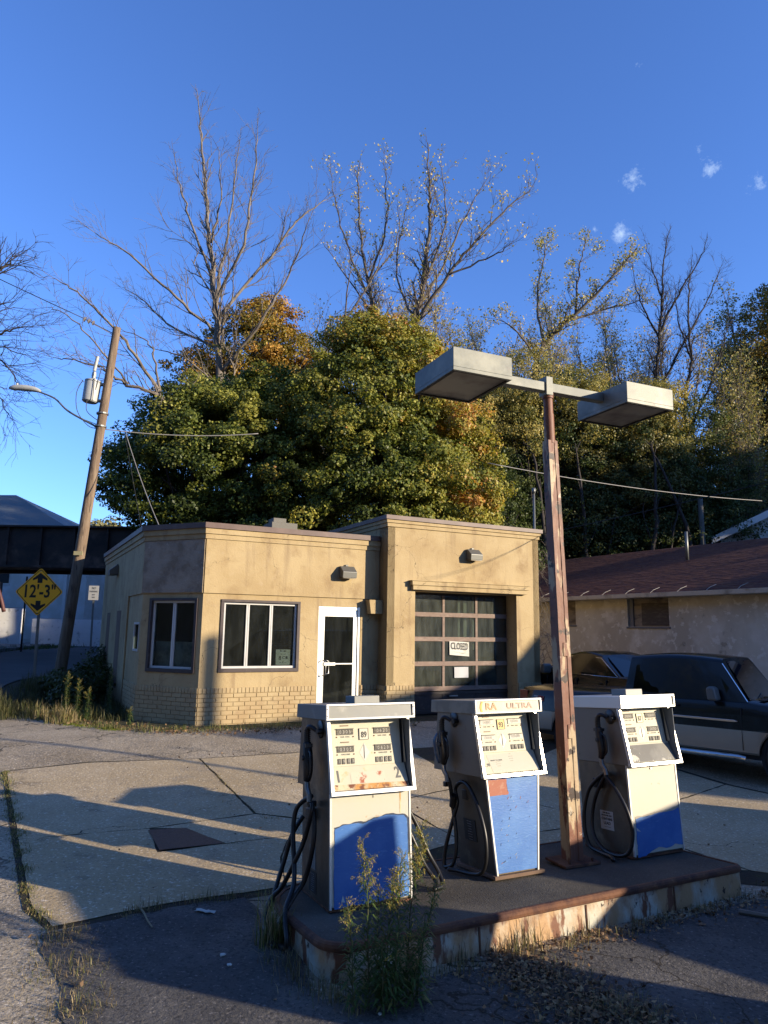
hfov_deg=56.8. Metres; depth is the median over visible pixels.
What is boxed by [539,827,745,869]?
concrete slab
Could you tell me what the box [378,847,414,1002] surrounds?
goldenrod plant
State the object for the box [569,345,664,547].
sparse leaved tree
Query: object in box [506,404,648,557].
ivy covered tree
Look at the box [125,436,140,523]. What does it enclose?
overhead wire
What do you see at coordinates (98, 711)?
grass
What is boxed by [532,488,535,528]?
vent pipe
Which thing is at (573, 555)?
undergrowth
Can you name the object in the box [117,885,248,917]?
grass
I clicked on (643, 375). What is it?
sparse leaved tree
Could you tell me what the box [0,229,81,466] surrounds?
bare tree
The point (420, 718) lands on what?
ground
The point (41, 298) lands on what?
overhead wire
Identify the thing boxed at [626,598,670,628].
boarded window
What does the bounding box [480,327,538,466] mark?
sparse leaved tree
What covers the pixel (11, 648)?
street kerb
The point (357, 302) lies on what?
bare tree
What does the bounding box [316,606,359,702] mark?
glass door
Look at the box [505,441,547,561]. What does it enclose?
tree trunk
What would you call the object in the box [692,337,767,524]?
sparse leaved tree
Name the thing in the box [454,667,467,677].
paper notice
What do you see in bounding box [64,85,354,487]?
bare tree
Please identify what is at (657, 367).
bare tree
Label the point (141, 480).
overhead wire
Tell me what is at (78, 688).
goldenrod plant
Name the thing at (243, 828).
concrete slab
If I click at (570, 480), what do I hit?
woods
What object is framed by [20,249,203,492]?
bare tree
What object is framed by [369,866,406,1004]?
goldenrod plant
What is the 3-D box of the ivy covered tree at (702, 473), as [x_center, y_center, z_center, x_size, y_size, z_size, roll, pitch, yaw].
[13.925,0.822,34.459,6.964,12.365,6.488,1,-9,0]
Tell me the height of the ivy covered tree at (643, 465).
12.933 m
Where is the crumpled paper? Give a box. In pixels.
[194,908,214,912]
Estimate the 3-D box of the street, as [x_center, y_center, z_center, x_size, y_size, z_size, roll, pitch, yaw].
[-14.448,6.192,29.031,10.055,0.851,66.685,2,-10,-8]
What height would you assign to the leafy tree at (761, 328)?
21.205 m
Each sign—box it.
[16,569,61,678]
[88,586,98,660]
[275,649,289,664]
[449,641,468,655]
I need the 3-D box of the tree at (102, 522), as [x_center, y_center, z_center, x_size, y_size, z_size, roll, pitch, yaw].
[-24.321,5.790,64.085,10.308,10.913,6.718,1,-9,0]
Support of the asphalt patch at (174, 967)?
on the asphalt lot
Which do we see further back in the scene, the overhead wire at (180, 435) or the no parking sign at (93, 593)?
the no parking sign at (93, 593)
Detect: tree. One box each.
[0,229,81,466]
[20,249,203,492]
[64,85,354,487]
[87,359,368,531]
[90,515,127,525]
[152,291,334,471]
[252,303,517,530]
[285,229,393,400]
[305,314,353,507]
[309,138,423,375]
[313,273,407,510]
[377,128,539,358]
[389,279,456,391]
[392,278,490,432]
[425,441,547,569]
[434,315,532,516]
[453,305,534,390]
[457,387,520,510]
[469,386,594,561]
[470,374,581,558]
[479,225,670,380]
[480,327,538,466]
[485,342,577,560]
[504,365,652,557]
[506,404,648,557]
[510,334,599,493]
[512,290,588,467]
[536,361,639,555]
[555,294,670,388]
[560,379,709,555]
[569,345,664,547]
[573,411,714,551]
[579,324,649,457]
[605,415,733,554]
[606,224,732,418]
[615,376,712,548]
[616,308,718,500]
[624,389,767,548]
[663,246,735,478]
[667,419,767,529]
[673,276,767,511]
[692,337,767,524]
[701,282,767,443]
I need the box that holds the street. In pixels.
[0,646,97,687]
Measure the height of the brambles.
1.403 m
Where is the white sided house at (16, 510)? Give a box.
[0,495,104,641]
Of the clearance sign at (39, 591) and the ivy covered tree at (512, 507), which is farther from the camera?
the ivy covered tree at (512, 507)
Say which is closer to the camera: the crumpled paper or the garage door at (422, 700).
the crumpled paper
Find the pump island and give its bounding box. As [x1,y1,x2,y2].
[273,837,741,984]
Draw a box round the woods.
[256,453,766,530]
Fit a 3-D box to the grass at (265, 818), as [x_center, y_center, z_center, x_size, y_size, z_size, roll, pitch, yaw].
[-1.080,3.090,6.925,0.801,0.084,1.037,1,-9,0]
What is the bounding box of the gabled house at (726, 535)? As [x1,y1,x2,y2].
[708,508,767,543]
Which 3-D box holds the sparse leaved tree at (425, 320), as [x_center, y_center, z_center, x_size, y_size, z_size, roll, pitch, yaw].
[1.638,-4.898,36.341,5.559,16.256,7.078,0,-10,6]
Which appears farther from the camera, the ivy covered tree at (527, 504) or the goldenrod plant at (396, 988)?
the ivy covered tree at (527, 504)
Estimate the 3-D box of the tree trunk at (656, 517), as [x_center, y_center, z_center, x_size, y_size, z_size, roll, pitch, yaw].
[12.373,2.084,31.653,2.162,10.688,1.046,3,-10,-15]
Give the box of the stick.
[739,909,767,918]
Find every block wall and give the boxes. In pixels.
[0,608,25,643]
[30,619,101,646]
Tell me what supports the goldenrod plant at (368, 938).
on the asphalt patch at (174, 967)
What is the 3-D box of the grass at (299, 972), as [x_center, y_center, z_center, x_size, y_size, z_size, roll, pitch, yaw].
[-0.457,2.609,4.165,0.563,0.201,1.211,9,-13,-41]
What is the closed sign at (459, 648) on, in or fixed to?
attached to the gas station
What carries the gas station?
on the asphalt lot
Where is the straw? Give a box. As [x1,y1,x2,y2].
[444,945,765,1023]
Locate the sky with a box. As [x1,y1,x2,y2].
[0,0,767,525]
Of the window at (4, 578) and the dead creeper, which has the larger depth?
the window at (4, 578)
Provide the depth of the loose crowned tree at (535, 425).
33.36 m
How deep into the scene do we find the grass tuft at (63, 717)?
12.37 m
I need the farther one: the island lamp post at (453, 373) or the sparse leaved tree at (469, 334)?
the sparse leaved tree at (469, 334)
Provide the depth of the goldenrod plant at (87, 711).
12.59 m
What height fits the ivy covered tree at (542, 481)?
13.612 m
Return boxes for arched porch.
[0,582,5,611]
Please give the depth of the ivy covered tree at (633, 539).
32.98 m
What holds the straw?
on the asphalt patch at (174, 967)
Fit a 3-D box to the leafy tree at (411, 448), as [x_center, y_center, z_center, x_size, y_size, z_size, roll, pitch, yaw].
[0.121,-0.717,23.808,8.587,13.224,7.071,1,-9,0]
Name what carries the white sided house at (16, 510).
on the ground at (420, 718)
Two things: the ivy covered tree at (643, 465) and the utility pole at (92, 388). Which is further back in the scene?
the ivy covered tree at (643, 465)
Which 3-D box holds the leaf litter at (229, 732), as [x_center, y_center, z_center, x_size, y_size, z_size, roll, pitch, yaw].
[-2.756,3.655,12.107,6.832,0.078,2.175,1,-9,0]
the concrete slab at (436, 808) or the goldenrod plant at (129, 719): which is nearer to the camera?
the concrete slab at (436, 808)
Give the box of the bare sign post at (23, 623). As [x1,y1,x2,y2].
[20,577,27,651]
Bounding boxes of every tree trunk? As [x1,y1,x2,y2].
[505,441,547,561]
[572,441,624,556]
[642,439,699,550]
[646,442,680,549]
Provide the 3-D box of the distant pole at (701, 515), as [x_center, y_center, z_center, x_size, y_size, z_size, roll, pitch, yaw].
[14.243,3.375,31.410,0.258,8.081,0.260,1,-9,0]
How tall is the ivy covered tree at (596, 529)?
14.712 m
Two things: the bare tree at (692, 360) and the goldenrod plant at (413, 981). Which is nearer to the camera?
the goldenrod plant at (413, 981)
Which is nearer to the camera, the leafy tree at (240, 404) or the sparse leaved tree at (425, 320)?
the leafy tree at (240, 404)
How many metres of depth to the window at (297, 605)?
13.01 m
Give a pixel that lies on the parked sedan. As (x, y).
(607, 668)
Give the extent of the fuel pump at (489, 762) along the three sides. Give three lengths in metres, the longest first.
1.298 x 0.751 x 0.737 m
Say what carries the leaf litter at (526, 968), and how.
on the asphalt patch at (174, 967)
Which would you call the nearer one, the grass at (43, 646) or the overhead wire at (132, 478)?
the overhead wire at (132, 478)
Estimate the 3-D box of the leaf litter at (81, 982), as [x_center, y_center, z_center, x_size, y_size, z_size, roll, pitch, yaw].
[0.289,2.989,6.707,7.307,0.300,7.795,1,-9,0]
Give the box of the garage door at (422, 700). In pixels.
[414,592,507,713]
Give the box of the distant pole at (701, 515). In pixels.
[697,498,705,544]
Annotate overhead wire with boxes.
[0,279,81,317]
[105,429,257,435]
[125,433,158,524]
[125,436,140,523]
[488,463,761,500]
[541,482,767,534]
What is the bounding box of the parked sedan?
[540,651,639,686]
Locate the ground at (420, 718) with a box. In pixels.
[0,648,436,729]
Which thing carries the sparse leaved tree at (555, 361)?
on the ground at (420, 718)
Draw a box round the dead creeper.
[538,542,551,663]
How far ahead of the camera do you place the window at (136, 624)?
13.60 m
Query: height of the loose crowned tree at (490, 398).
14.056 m
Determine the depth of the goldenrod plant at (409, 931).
3.99 m
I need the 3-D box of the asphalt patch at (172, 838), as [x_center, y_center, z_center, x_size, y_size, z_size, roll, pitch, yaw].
[-1.853,3.025,6.623,0.572,0.032,0.608,6,-11,-27]
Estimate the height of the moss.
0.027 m
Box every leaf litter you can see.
[15,745,764,999]
[39,718,419,735]
[453,945,758,1023]
[535,889,767,960]
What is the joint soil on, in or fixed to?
on the asphalt lot
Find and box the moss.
[46,721,125,730]
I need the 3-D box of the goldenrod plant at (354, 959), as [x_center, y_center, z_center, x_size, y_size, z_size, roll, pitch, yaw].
[-0.165,2.357,3.774,0.231,0.589,0.239,1,-9,0]
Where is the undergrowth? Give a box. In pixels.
[538,519,758,561]
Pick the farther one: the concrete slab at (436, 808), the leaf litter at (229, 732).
the leaf litter at (229, 732)
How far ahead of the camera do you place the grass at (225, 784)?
8.41 m
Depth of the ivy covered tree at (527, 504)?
33.11 m
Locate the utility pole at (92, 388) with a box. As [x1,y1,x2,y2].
[9,317,120,672]
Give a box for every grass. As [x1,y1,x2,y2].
[0,643,84,651]
[0,668,142,721]
[0,770,59,931]
[2,917,141,1023]
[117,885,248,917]
[200,760,253,812]
[227,814,301,844]
[249,934,396,1020]
[319,915,604,1006]
[568,880,767,942]
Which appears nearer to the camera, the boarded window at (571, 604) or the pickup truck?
the pickup truck
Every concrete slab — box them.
[7,759,252,838]
[19,828,288,925]
[157,814,297,842]
[201,753,448,817]
[282,815,453,884]
[411,790,581,835]
[539,749,723,815]
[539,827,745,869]
[680,785,767,872]
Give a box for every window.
[0,574,9,584]
[132,622,139,651]
[145,598,197,673]
[218,599,300,672]
[568,601,576,626]
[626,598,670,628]
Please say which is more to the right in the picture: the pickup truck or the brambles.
the pickup truck
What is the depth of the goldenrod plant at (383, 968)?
3.72 m
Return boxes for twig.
[138,906,152,926]
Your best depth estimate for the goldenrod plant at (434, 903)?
3.92 m
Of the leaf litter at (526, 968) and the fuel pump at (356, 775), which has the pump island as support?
the fuel pump at (356, 775)
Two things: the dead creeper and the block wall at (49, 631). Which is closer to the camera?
the dead creeper
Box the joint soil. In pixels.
[2,739,767,929]
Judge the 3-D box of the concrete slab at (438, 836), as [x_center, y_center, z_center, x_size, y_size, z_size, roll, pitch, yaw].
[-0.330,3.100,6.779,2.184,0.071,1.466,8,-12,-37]
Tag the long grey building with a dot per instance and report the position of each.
(710, 598)
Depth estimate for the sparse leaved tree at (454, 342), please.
37.33 m
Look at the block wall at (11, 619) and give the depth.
39.88 m
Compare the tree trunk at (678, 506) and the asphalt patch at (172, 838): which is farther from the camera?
the tree trunk at (678, 506)
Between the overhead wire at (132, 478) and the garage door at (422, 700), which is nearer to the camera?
the garage door at (422, 700)
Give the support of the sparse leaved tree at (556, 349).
on the ground at (420, 718)
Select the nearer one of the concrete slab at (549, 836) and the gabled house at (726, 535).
the concrete slab at (549, 836)
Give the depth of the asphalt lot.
9.57 m
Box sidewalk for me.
[0,642,38,648]
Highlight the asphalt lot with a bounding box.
[0,710,767,1023]
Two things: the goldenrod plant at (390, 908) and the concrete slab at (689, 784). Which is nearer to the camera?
the goldenrod plant at (390, 908)
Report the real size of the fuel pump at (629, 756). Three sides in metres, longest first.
1.345 x 1.136 x 0.751 m
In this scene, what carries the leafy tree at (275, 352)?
on the ground at (420, 718)
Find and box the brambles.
[37,644,115,709]
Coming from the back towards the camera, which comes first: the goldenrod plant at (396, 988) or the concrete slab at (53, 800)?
the concrete slab at (53, 800)
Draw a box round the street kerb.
[0,644,49,651]
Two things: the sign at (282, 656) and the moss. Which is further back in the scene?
the sign at (282, 656)
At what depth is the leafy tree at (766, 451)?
39.97 m
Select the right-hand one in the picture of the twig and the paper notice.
the paper notice
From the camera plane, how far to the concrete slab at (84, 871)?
5.78 m
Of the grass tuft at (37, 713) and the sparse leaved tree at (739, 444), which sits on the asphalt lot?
the grass tuft at (37, 713)
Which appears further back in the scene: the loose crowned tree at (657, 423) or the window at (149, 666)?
the loose crowned tree at (657, 423)
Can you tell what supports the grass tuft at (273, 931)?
on the asphalt patch at (174, 967)
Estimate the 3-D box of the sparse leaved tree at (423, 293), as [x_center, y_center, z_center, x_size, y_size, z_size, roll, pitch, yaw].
[3.203,-7.711,32.952,8.756,21.265,4.429,-4,-11,27]
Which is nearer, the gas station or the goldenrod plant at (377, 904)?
the goldenrod plant at (377, 904)
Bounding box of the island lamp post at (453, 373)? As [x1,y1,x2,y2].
[415,346,672,868]
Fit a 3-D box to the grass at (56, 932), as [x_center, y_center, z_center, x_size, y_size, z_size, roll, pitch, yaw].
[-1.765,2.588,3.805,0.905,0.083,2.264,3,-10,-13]
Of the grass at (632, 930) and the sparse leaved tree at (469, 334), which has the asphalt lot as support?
the grass at (632, 930)
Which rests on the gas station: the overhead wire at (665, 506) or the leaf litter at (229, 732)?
the overhead wire at (665, 506)
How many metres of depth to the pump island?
4.89 m
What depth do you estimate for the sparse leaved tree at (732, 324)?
41.56 m
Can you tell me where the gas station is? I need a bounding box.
[99,514,542,725]
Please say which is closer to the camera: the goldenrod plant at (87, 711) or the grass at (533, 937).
the grass at (533, 937)
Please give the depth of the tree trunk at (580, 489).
32.25 m
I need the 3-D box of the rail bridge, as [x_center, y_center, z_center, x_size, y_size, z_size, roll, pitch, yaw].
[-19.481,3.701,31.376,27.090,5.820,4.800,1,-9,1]
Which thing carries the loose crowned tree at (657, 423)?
on the ground at (420, 718)
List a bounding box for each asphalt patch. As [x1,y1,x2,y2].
[39,897,767,1023]
[148,828,222,849]
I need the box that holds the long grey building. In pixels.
[538,532,767,679]
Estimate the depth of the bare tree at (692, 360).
37.16 m
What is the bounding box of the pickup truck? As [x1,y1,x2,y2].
[520,652,767,774]
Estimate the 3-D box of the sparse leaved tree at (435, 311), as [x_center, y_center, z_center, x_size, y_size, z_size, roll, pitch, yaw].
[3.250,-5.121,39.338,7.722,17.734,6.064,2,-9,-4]
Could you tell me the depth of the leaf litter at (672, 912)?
4.92 m
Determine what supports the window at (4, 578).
in the white sided house at (16, 510)
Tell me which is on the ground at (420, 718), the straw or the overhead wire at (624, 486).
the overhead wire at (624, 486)
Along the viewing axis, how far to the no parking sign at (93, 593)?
21.81 m
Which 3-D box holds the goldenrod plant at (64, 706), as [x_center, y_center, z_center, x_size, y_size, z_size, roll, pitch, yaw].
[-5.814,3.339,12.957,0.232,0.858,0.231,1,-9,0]
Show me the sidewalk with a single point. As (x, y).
(24, 643)
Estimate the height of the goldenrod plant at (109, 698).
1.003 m
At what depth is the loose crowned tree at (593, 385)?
34.22 m
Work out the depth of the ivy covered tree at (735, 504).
33.88 m
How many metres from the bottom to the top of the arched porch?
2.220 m
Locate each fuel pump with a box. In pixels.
[262,695,444,950]
[431,698,546,880]
[573,689,684,861]
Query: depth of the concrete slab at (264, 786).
8.79 m
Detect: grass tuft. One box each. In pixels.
[32,698,66,720]
[44,704,81,724]
[247,877,301,953]
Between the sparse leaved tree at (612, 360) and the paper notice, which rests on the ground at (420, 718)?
the sparse leaved tree at (612, 360)
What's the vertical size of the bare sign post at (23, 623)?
3.501 m
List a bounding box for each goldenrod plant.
[62,671,71,711]
[73,678,81,717]
[81,688,92,720]
[104,663,115,713]
[125,707,132,726]
[332,896,371,1016]
[351,832,385,1011]
[357,882,398,1008]
[364,933,399,1016]
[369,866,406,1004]
[374,916,412,1017]
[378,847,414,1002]
[391,815,432,997]
[398,915,434,1011]
[402,873,445,1002]
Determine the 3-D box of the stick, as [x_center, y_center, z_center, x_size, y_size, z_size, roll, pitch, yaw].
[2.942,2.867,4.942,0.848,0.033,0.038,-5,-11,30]
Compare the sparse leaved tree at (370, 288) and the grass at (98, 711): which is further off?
the sparse leaved tree at (370, 288)
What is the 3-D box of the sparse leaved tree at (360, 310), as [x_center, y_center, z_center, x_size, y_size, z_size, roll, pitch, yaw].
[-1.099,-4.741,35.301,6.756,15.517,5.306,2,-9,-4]
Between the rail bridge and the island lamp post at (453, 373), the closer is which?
the island lamp post at (453, 373)
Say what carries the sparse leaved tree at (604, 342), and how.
on the ground at (420, 718)
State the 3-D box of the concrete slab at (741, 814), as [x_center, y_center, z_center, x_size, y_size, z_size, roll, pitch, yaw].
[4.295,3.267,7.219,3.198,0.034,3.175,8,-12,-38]
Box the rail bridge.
[0,525,137,574]
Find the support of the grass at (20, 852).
on the joint soil
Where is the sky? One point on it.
(650, 116)
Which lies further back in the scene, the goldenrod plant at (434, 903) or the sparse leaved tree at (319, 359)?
the sparse leaved tree at (319, 359)
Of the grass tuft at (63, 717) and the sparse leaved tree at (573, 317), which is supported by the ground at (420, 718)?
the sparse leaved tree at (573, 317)
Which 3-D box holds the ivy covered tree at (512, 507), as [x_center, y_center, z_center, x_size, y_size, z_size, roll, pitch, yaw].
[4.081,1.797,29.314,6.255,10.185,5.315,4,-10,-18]

